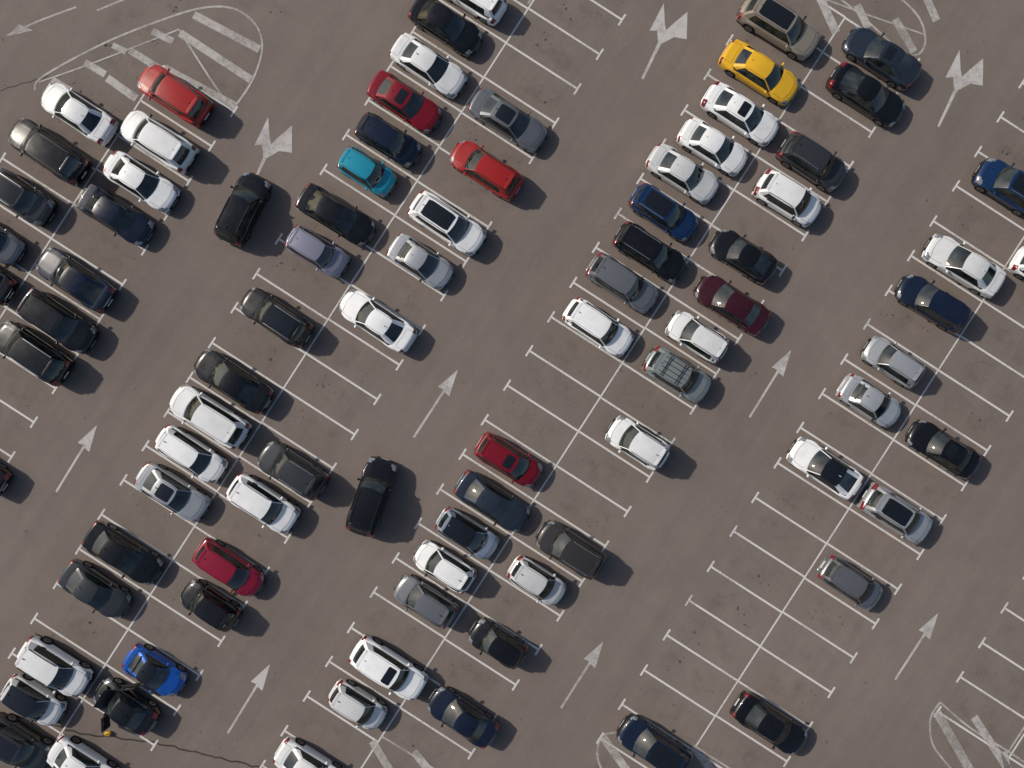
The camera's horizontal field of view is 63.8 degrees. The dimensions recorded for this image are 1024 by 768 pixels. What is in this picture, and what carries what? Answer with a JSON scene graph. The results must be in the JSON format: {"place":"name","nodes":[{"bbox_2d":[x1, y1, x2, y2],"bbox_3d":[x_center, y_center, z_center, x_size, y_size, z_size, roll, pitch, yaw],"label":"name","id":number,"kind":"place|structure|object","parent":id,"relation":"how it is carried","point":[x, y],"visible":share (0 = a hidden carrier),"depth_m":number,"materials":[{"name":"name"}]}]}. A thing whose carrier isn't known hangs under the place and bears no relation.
{"place":"outdoors","nodes":[
{"label":"outdoors","id":0,"kind":"place"},
{"bbox_2d":[104,731,111,735],"bbox_3d":[-24.500,21.184,49.852,0.400,0.295,0.260,0,90,0],"label":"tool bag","id":1,"kind":"object","parent":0,"point":[107,733],"visible":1,"depth_m":49.76,"materials":[{"name":"yellow paint"}]},
{"bbox_2d":[0,0,1023,767],"bbox_3d":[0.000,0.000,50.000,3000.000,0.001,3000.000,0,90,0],"label":"asphalt ground","id":2,"kind":"structure","parent":0,"point":[168,316],"depth_m":50.00,"materials":[{"name":"grey asphalt"}]},
{"bbox_2d":[0,463,13,495],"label":"parked car","id":3,"kind":"object","parent":2,"relation":"on","point":[6,476],"visible":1,"depth_m":49.27,"materials":[{"name":"black paint"}]},
{"bbox_2d":[0,270,18,305],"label":"parked car","id":4,"kind":"object","parent":2,"relation":"on","point":[9,285],"visible":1,"depth_m":49.12,"materials":[{"name":"black paint"}]},
{"bbox_2d":[0,226,26,265],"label":"parked car","id":5,"kind":"object","parent":2,"relation":"on","point":[13,250],"visible":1,"depth_m":49.20,"materials":[{"name":"grey paint"}]},
{"bbox_2d":[0,712,53,767],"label":"parked suv","id":6,"kind":"object","parent":2,"relation":"on","point":[22,745],"visible":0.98,"depth_m":48.93,"materials":[{"name":"paint"}]},
{"bbox_2d":[0,167,57,226],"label":"parked suv","id":7,"kind":"object","parent":2,"relation":"on","point":[24,200],"visible":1,"depth_m":48.86,"materials":[{"name":"paint"}]},
{"bbox_2d":[0,672,67,725],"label":"parked car","id":8,"kind":"object","parent":2,"relation":"on","point":[24,695],"visible":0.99,"depth_m":48.91,"materials":[{"name":"white paint"}]},
{"bbox_2d":[0,320,75,386],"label":"parked suv","id":9,"kind":"object","parent":2,"relation":"on","point":[23,346],"visible":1,"depth_m":48.64,"materials":[{"name":"black paint"}]},
{"bbox_2d":[8,118,92,186],"bbox_3d":[-27.809,-13.969,49.094,5.170,1.813,2.252,34,90,0],"label":"parked suv","id":10,"kind":"object","parent":2,"relation":"on","point":[51,153],"visible":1,"depth_m":48.66,"materials":[{"name":"black paint"}]},
{"bbox_2d":[15,634,94,696],"bbox_3d":[-27.403,16.976,49.116,4.632,1.768,2.227,32,90,0],"label":"parked suv","id":11,"kind":"object","parent":2,"relation":"on","point":[42,660],"visible":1,"depth_m":48.79,"materials":[{"name":"white paint"}]},
{"bbox_2d":[16,287,99,353],"bbox_3d":[-27.247,-3.761,49.121,4.957,1.758,2.242,34,90,0],"label":"parked suv","id":12,"kind":"object","parent":2,"relation":"on","point":[58,321],"visible":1,"depth_m":48.70,"materials":[{"name":"black paint"}]},
{"bbox_2d":[56,425,96,491],"bbox_3d":[-26.391,4.569,49.996,0.876,0.001,4.723,25,90,0],"label":"painted arrow","id":13,"kind":"object","parent":2,"relation":"on","point":[85,441],"visible":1,"depth_m":50.00,"materials":[{"name":"white paint"}]},
{"bbox_2d":[35,246,118,313],"bbox_3d":[-26.254,-6.296,49.252,5.170,1.497,2.190,34,90,0],"label":"parked car","id":14,"kind":"object","parent":2,"relation":"on","point":[76,280],"visible":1,"depth_m":49.00,"materials":[{"name":"blue paint"}]},
{"bbox_2d":[40,82,118,145],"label":"parked car","id":15,"kind":"object","parent":2,"relation":"on","point":[79,113],"visible":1,"depth_m":49.02,"materials":[{"name":"white paint"}]},
{"bbox_2d":[46,734,118,767],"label":"parked car","id":16,"kind":"object","parent":2,"relation":"on","point":[67,751],"visible":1,"depth_m":49.03,"materials":[{"name":"white paint"}]},
{"bbox_2d":[58,558,132,617],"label":"parked car","id":17,"kind":"object","parent":2,"relation":"on","point":[86,582],"visible":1,"depth_m":49.03,"materials":[{"name":"paint"}]},
{"bbox_2d":[76,183,155,246],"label":"parked car","id":18,"kind":"object","parent":2,"relation":"on","point":[116,215],"visible":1,"depth_m":49.02,"materials":[{"name":"blue paint"}]},
{"bbox_2d":[81,520,164,584],"bbox_3d":[-23.359,10.184,49.250,5.022,1.500,2.173,33,90,0],"label":"parked car","id":19,"kind":"object","parent":2,"relation":"on","point":[120,551],"visible":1,"depth_m":49.03,"materials":[{"name":"black paint"}]},
{"bbox_2d":[93,677,161,735],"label":"parked car","id":20,"kind":"object","parent":2,"relation":"on","point":[117,701],"visible":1,"depth_m":49.01,"materials":[{"name":"black paint"}]},
{"bbox_2d":[0,711,262,767],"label":"asphalt crack","id":21,"kind":"object","parent":2,"relation":"on","point":[145,741],"visible":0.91,"depth_m":50.00,"materials":[{"name":"black asphalt"}]},
{"bbox_2d":[102,150,180,212],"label":"parked car","id":22,"kind":"object","parent":2,"relation":"on","point":[142,182],"visible":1,"depth_m":49.02,"materials":[{"name":"white paint"}]},
{"bbox_2d":[34,6,262,110],"bbox_3d":[-22.103,-19.788,49.982,13.966,0.008,6.438,0,90,0],"label":"hatched island marking","id":23,"kind":"object","parent":2,"relation":"on","point":[187,38],"visible":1,"depth_m":49.98,"materials":[{"name":"white paint"}]},
{"bbox_2d":[121,642,187,695],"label":"parked car","id":24,"kind":"object","parent":2,"relation":"on","point":[152,668],"visible":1,"depth_m":49.03,"materials":[{"name":"blue paint"}]},
{"bbox_2d":[120,109,199,173],"bbox_3d":[-21.225,-14.591,49.087,4.762,1.826,2.233,32,90,0],"label":"parked suv","id":25,"kind":"object","parent":2,"relation":"on","point":[150,135],"visible":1,"depth_m":48.60,"materials":[{"name":"white paint"}]},
{"bbox_2d":[134,461,211,522],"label":"parked car","id":26,"kind":"object","parent":2,"relation":"on","point":[171,491],"visible":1,"depth_m":49.03,"materials":[{"name":"silver paint"}]},
{"bbox_2d":[137,63,214,128],"bbox_3d":[-20.240,-17.338,49.121,4.697,1.757,2.229,34,90,0],"label":"parked suv","id":27,"kind":"object","parent":2,"relation":"on","point":[172,93],"visible":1,"depth_m":48.66,"materials":[{"name":"red paint"}]},
{"bbox_2d":[154,424,228,483],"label":"parked car","id":28,"kind":"object","parent":2,"relation":"on","point":[182,447],"visible":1,"depth_m":48.88,"materials":[{"name":"white paint"}]},
{"bbox_2d":[169,384,251,449],"bbox_3d":[-18.166,1.947,49.109,5.088,1.781,2.248,32,90,0],"label":"parked suv","id":29,"kind":"object","parent":2,"relation":"on","point":[215,420],"visible":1,"depth_m":48.67,"materials":[{"name":"white paint"}]},
{"bbox_2d":[180,578,242,631],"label":"parked car","id":30,"kind":"object","parent":2,"relation":"on","point":[203,600],"visible":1,"depth_m":48.86,"materials":[{"name":"black paint"}]},
{"bbox_2d":[192,537,265,596],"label":"parked car","id":31,"kind":"object","parent":2,"relation":"on","point":[218,560],"visible":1,"depth_m":48.84,"materials":[{"name":"paint"}]},
{"bbox_2d":[193,348,274,413],"bbox_3d":[-16.767,-0.179,49.225,5.153,1.550,2.179,33,90,0],"label":"parked car","id":32,"kind":"object","parent":2,"relation":"on","point":[233,381],"visible":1,"depth_m":49.02,"materials":[{"name":"black paint"}]},
{"bbox_2d":[214,172,271,246],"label":"parked suv","id":33,"kind":"object","parent":2,"relation":"on","point":[244,205],"visible":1,"depth_m":48.73,"materials":[{"name":"black paint"}]},
{"bbox_2d":[227,665,269,733],"bbox_3d":[-15.913,19.177,49.996,0.878,0.001,4.915,25,90,0],"label":"painted arrow","id":34,"kind":"object","parent":2,"relation":"on","point":[259,680],"visible":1,"depth_m":50.00,"materials":[{"name":"white paint"}]},
{"bbox_2d":[225,471,301,533],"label":"parked suv","id":35,"kind":"object","parent":2,"relation":"on","point":[263,503],"visible":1,"depth_m":48.71,"materials":[{"name":"white paint"}]},
{"bbox_2d":[9,0,530,34],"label":"lane line marking","id":36,"kind":"object","parent":2,"relation":"on","point":[28,29],"visible":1,"depth_m":50.00,"materials":[{"name":"white paint"}]},
{"bbox_2d":[255,119,291,174],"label":"painted turn arrow","id":37,"kind":"object","parent":2,"relation":"on","point":[283,142],"visible":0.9,"depth_m":50.00,"materials":[{"name":"white paint"}]},
{"bbox_2d":[240,287,314,348],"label":"parked car","id":38,"kind":"object","parent":2,"relation":"on","point":[277,318],"visible":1,"depth_m":48.84,"materials":[{"name":"black paint"}]},
{"bbox_2d":[257,441,329,500],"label":"parked suv","id":39,"kind":"object","parent":2,"relation":"on","point":[284,464],"visible":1,"depth_m":48.71,"materials":[{"name":"paint"}]},
{"bbox_2d":[273,736,341,767],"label":"parked car","id":40,"kind":"object","parent":2,"relation":"on","point":[292,752],"visible":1,"depth_m":49.03,"materials":[{"name":"white paint"}]},
{"bbox_2d":[284,224,350,278],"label":"parked car","id":41,"kind":"object","parent":2,"relation":"on","point":[315,250],"visible":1,"depth_m":48.81,"materials":[{"name":"purple paint"}]},
{"bbox_2d":[295,183,376,245],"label":"parked car","id":42,"kind":"object","parent":2,"relation":"on","point":[333,213],"visible":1,"depth_m":49.01,"materials":[{"name":"black paint"}]},
{"bbox_2d":[327,678,387,728],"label":"parked car","id":43,"kind":"object","parent":2,"relation":"on","point":[358,705],"visible":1,"depth_m":48.86,"materials":[{"name":"paint"}]},
{"bbox_2d":[337,146,397,197],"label":"parked car","id":44,"kind":"object","parent":2,"relation":"on","point":[367,172],"visible":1,"depth_m":48.81,"materials":[{"name":"paint"}]},
{"bbox_2d":[345,456,397,536],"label":"parked suv","id":45,"kind":"object","parent":2,"relation":"on","point":[371,496],"visible":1,"depth_m":48.63,"materials":[{"name":"black paint"}]},
{"bbox_2d":[339,289,416,353],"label":"parked car","id":46,"kind":"object","parent":2,"relation":"on","point":[378,321],"visible":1,"depth_m":49.02,"materials":[{"name":"white paint"}]},
{"bbox_2d":[354,112,421,167],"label":"parked car","id":47,"kind":"object","parent":2,"relation":"on","point":[388,140],"visible":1,"depth_m":48.83,"materials":[{"name":"blue paint"}]},
{"bbox_2d":[348,634,427,700],"bbox_3d":[-7.392,17.079,49.123,4.892,1.755,2.237,33,90,0],"label":"parked suv","id":48,"kind":"object","parent":2,"relation":"on","point":[374,659],"visible":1,"depth_m":48.73,"materials":[{"name":"white paint"}]},
{"bbox_2d":[369,735,433,767],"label":"hatched island marking","id":49,"kind":"object","parent":2,"relation":"on","point":[422,762],"visible":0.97,"depth_m":49.98,"materials":[{"name":"white paint"}]},
{"bbox_2d":[366,70,441,133],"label":"parked car","id":50,"kind":"object","parent":2,"relation":"on","point":[403,101],"visible":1,"depth_m":49.03,"materials":[{"name":"paint"}]},
{"bbox_2d":[386,232,453,289],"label":"parked car","id":51,"kind":"object","parent":2,"relation":"on","point":[417,259],"visible":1,"depth_m":49.02,"materials":[{"name":"silver paint"}]},
{"bbox_2d":[393,574,458,628],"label":"parked car","id":52,"kind":"object","parent":2,"relation":"on","point":[427,602],"visible":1,"depth_m":48.89,"materials":[{"name":"grey paint"}]},
{"bbox_2d":[389,32,467,98],"bbox_3d":[-5.007,-19.107,49.245,4.892,1.510,2.166,34,90,0],"label":"parked car","id":53,"kind":"object","parent":2,"relation":"on","point":[426,64],"visible":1,"depth_m":49.03,"materials":[{"name":"white paint"}]},
{"bbox_2d":[413,370,457,437],"bbox_3d":[-4.546,1.232,49.996,0.877,0.001,4.882,27,90,0],"label":"painted arrow","id":54,"kind":"object","parent":2,"relation":"on","point":[446,385],"visible":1,"depth_m":50.00,"materials":[{"name":"white paint"}]},
{"bbox_2d":[407,0,482,56],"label":"parked car","id":55,"kind":"object","parent":2,"relation":"on","point":[449,27],"visible":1,"depth_m":49.02,"materials":[{"name":"black paint"}]},
{"bbox_2d":[413,540,476,593],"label":"parked car","id":56,"kind":"object","parent":2,"relation":"on","point":[448,569],"visible":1,"depth_m":48.85,"materials":[{"name":"white paint"}]},
{"bbox_2d":[407,190,486,256],"bbox_3d":[-3.866,-9.620,49.103,4.957,1.794,2.241,34,90,0],"label":"parked suv","id":57,"kind":"object","parent":2,"relation":"on","point":[447,223],"visible":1,"depth_m":48.67,"materials":[{"name":"white paint"}]},
{"bbox_2d":[427,686,499,748],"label":"parked car","id":58,"kind":"object","parent":2,"relation":"on","point":[469,721],"visible":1,"depth_m":49.03,"materials":[{"name":"blue paint"}]},
{"bbox_2d":[434,506,499,559],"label":"parked car","id":59,"kind":"object","parent":2,"relation":"on","point":[458,527],"visible":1,"depth_m":48.81,"materials":[{"name":"paint"}]},
{"bbox_2d":[447,0,507,25],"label":"parked car","id":60,"kind":"object","parent":2,"relation":"on","point":[490,12],"visible":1,"depth_m":49.04,"materials":[{"name":"white paint"}]},
{"bbox_2d":[449,140,523,201],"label":"parked car","id":61,"kind":"object","parent":2,"relation":"on","point":[497,177],"visible":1,"depth_m":48.86,"materials":[{"name":"red paint"}]},
{"bbox_2d":[453,469,529,531],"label":"parked car","id":62,"kind":"object","parent":2,"relation":"on","point":[491,500],"visible":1,"depth_m":49.02,"materials":[{"name":"paint"}]},
{"bbox_2d":[468,617,527,668],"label":"parked car","id":63,"kind":"object","parent":2,"relation":"on","point":[502,646],"visible":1,"depth_m":48.88,"materials":[{"name":"black paint"}]},
{"bbox_2d":[473,431,542,487],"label":"parked car","id":64,"kind":"object","parent":2,"relation":"on","point":[508,460],"visible":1,"depth_m":48.79,"materials":[{"name":"paint"}]},
{"bbox_2d":[468,87,547,152],"bbox_3d":[-0.237,-15.840,49.241,5.022,1.518,2.174,32,90,0],"label":"parked car","id":65,"kind":"object","parent":2,"relation":"on","point":[506,119],"visible":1,"depth_m":49.02,"materials":[{"name":"grey paint"}]},
{"bbox_2d":[0,0,1023,767],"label":"parking bay lines","id":66,"kind":"object","parent":2,"relation":"on","point":[538,406],"visible":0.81,"depth_m":50.00,"materials":[{"name":"white paint"}]},
{"bbox_2d":[507,555,566,605],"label":"parked car","id":67,"kind":"object","parent":2,"relation":"on","point":[529,575],"visible":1,"depth_m":48.82,"materials":[{"name":"paint"}]},
{"bbox_2d":[535,520,606,579],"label":"parked suv","id":68,"kind":"object","parent":2,"relation":"on","point":[573,551],"visible":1,"depth_m":48.63,"materials":[{"name":"grey paint"}]},
{"bbox_2d":[560,642,602,708],"bbox_3d":[4.346,17.729,49.996,0.877,0.001,4.780,26,90,0],"label":"painted arrow","id":69,"kind":"object","parent":2,"relation":"on","point":[592,656],"visible":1,"depth_m":50.00,"materials":[{"name":"white paint"}]},
{"bbox_2d":[562,297,633,356],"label":"parked car","id":70,"kind":"object","parent":2,"relation":"on","point":[597,326],"visible":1,"depth_m":48.80,"materials":[{"name":"white paint"}]},
{"bbox_2d":[585,252,658,313],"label":"parked car","id":71,"kind":"object","parent":2,"relation":"on","point":[625,285],"visible":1,"depth_m":48.82,"materials":[{"name":"grey paint"}]},
{"bbox_2d":[604,415,670,471],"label":"parked suv","id":72,"kind":"object","parent":2,"relation":"on","point":[637,443],"visible":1,"depth_m":48.61,"materials":[{"name":"white paint"}]},
{"bbox_2d":[612,221,686,282],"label":"parked car","id":73,"kind":"object","parent":2,"relation":"on","point":[659,258],"visible":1,"depth_m":48.88,"materials":[{"name":"black paint"}]},
{"bbox_2d":[616,713,692,767],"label":"parked suv","id":74,"kind":"object","parent":2,"relation":"on","point":[643,739],"visible":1,"depth_m":48.79,"materials":[{"name":"blue paint"}]},
{"bbox_2d":[596,732,729,767],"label":"hatched island marking","id":75,"kind":"object","parent":2,"relation":"on","point":[621,763],"visible":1,"depth_m":49.98,"materials":[{"name":"white paint"}]},
{"bbox_2d":[628,183,697,241],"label":"parked car","id":76,"kind":"object","parent":2,"relation":"on","point":[662,211],"visible":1,"depth_m":48.85,"materials":[{"name":"paint"}]},
{"bbox_2d":[642,4,687,78],"bbox_3d":[9.187,-20.649,49.996,2.248,0.001,4.894,28,90,0],"label":"painted turn arrow","id":77,"kind":"object","parent":2,"relation":"on","point":[678,28],"visible":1,"depth_m":50.00,"materials":[{"name":"white paint"}]},
{"bbox_2d":[642,345,710,402],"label":"parked suv","id":78,"kind":"object","parent":2,"relation":"on","point":[672,371],"visible":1,"depth_m":48.65,"materials":[{"name":"grey paint"}]},
{"bbox_2d":[645,143,718,204],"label":"parked car","id":79,"kind":"object","parent":2,"relation":"on","point":[680,172],"visible":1,"depth_m":49.03,"materials":[{"name":"paint"}]},
{"bbox_2d":[665,310,729,363],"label":"parked car","id":80,"kind":"object","parent":2,"relation":"on","point":[702,340],"visible":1,"depth_m":48.84,"materials":[{"name":"paint"}]},
{"bbox_2d":[676,117,747,176],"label":"parked car","id":81,"kind":"object","parent":2,"relation":"on","point":[712,146],"visible":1,"depth_m":49.03,"materials":[{"name":"white paint"}]},
{"bbox_2d":[693,274,770,335],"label":"parked car","id":82,"kind":"object","parent":2,"relation":"on","point":[739,309],"visible":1,"depth_m":49.02,"materials":[{"name":"paint"}]},
{"bbox_2d":[700,81,778,146],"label":"parked car","id":83,"kind":"object","parent":2,"relation":"on","point":[734,110],"visible":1,"depth_m":49.03,"materials":[{"name":"white paint"}]},
{"bbox_2d":[708,229,777,284],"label":"parked car","id":84,"kind":"object","parent":2,"relation":"on","point":[737,252],"visible":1,"depth_m":49.01,"materials":[{"name":"black paint"}]},
{"bbox_2d":[718,39,798,105],"bbox_3d":[14.900,-18.692,49.234,5.088,1.532,2.176,32,90,0],"label":"parked car","id":85,"kind":"object","parent":2,"relation":"on","point":[750,66],"visible":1,"depth_m":49.03,"materials":[{"name":"yellow paint"}]},
{"bbox_2d":[729,690,806,754],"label":"parked car","id":86,"kind":"object","parent":2,"relation":"on","point":[760,717],"visible":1,"depth_m":49.02,"materials":[{"name":"black paint"}]},
{"bbox_2d":[749,350,790,417],"bbox_3d":[15.795,0.017,49.996,0.877,0.001,4.797,25,90,0],"label":"painted arrow","id":87,"kind":"object","parent":2,"relation":"on","point":[780,365],"visible":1,"depth_m":50.00,"materials":[{"name":"white paint"}]},
{"bbox_2d":[736,0,819,60],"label":"parked suv","id":88,"kind":"object","parent":2,"relation":"on","point":[793,34],"visible":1,"depth_m":48.80,"materials":[{"name":"beige paint"}]},
{"bbox_2d":[751,169,821,227],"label":"parked suv","id":89,"kind":"object","parent":2,"relation":"on","point":[794,202],"visible":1,"depth_m":48.69,"materials":[{"name":"white paint"}]},
{"bbox_2d":[775,131,846,191],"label":"parked suv","id":90,"kind":"object","parent":2,"relation":"on","point":[821,167],"visible":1,"depth_m":48.74,"materials":[{"name":"paint"}]},
{"bbox_2d":[786,437,863,499],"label":"parked car","id":91,"kind":"object","parent":2,"relation":"on","point":[815,461],"visible":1,"depth_m":48.99,"materials":[{"name":"white paint"}]},
{"bbox_2d":[815,554,882,609],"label":"parked car","id":92,"kind":"object","parent":2,"relation":"on","point":[849,582],"visible":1,"depth_m":48.81,"materials":[{"name":"grey paint"}]},
{"bbox_2d":[825,62,904,127],"bbox_3d":[21.329,-17.344,49.242,4.957,1.517,2.179,33,90,0],"label":"parked car","id":93,"kind":"object","parent":2,"relation":"on","point":[862,92],"visible":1,"depth_m":49.02,"materials":[{"name":"black paint"}]},
{"bbox_2d":[835,373,900,427],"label":"parked car","id":94,"kind":"object","parent":2,"relation":"on","point":[875,405],"visible":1,"depth_m":49.03,"materials":[{"name":"silver paint"}]},
{"bbox_2d":[817,0,939,54],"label":"hatched island marking","id":95,"kind":"object","parent":2,"relation":"on","point":[857,9],"visible":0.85,"depth_m":49.98,"materials":[{"name":"white paint"}]},
{"bbox_2d":[841,27,921,90],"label":"parked car","id":96,"kind":"object","parent":2,"relation":"on","point":[889,62],"visible":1,"depth_m":49.04,"materials":[{"name":"paint"}]},
{"bbox_2d":[860,336,925,388],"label":"parked car","id":97,"kind":"object","parent":2,"relation":"on","point":[895,363],"visible":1,"depth_m":48.91,"materials":[{"name":"silver paint"}]},
{"bbox_2d":[856,482,932,544],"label":"parked suv","id":98,"kind":"object","parent":2,"relation":"on","point":[895,513],"visible":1,"depth_m":48.68,"materials":[{"name":"silver paint"}]},
{"bbox_2d":[894,614,937,679],"bbox_3d":[24.689,15.993,49.996,0.877,0.001,4.808,26,90,0],"label":"painted arrow","id":99,"kind":"object","parent":2,"relation":"on","point":[927,628],"visible":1,"depth_m":50.00,"materials":[{"name":"white paint"}]},
{"bbox_2d":[894,274,971,334],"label":"parked car","id":100,"kind":"object","parent":2,"relation":"on","point":[934,304],"visible":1,"depth_m":48.89,"materials":[{"name":"blue paint"}]},
{"bbox_2d":[905,419,980,478],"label":"parked car","id":101,"kind":"object","parent":2,"relation":"on","point":[950,454],"visible":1,"depth_m":49.03,"materials":[{"name":"black paint"}]},
{"bbox_2d":[937,50,982,126],"bbox_3d":[27.177,-17.788,49.996,2.248,0.001,4.941,27,90,0],"label":"painted turn arrow","id":102,"kind":"object","parent":2,"relation":"on","point":[973,75],"visible":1,"depth_m":50.00,"materials":[{"name":"white paint"}]},
{"bbox_2d":[921,234,1006,298],"bbox_3d":[27.144,-7.126,49.217,5.088,1.565,2.176,32,90,0],"label":"parked car","id":103,"kind":"object","parent":2,"relation":"on","point":[974,272],"visible":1,"depth_m":49.03,"materials":[{"name":"paint"}]},
{"bbox_2d":[929,702,1023,767],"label":"hatched island marking","id":104,"kind":"object","parent":2,"relation":"on","point":[992,744],"visible":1,"depth_m":49.98,"materials":[{"name":"white paint"}]},
{"bbox_2d":[971,158,1023,217],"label":"parked suv","id":105,"kind":"object","parent":2,"relation":"on","point":[1000,181],"visible":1,"depth_m":48.96,"materials":[{"name":"paint"}]},
{"bbox_2d":[1008,246,1023,280],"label":"parked car","id":106,"kind":"object","parent":2,"relation":"on","point":[1016,267],"visible":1,"depth_m":49.24,"materials":[{"name":"white paint"}]}
]}

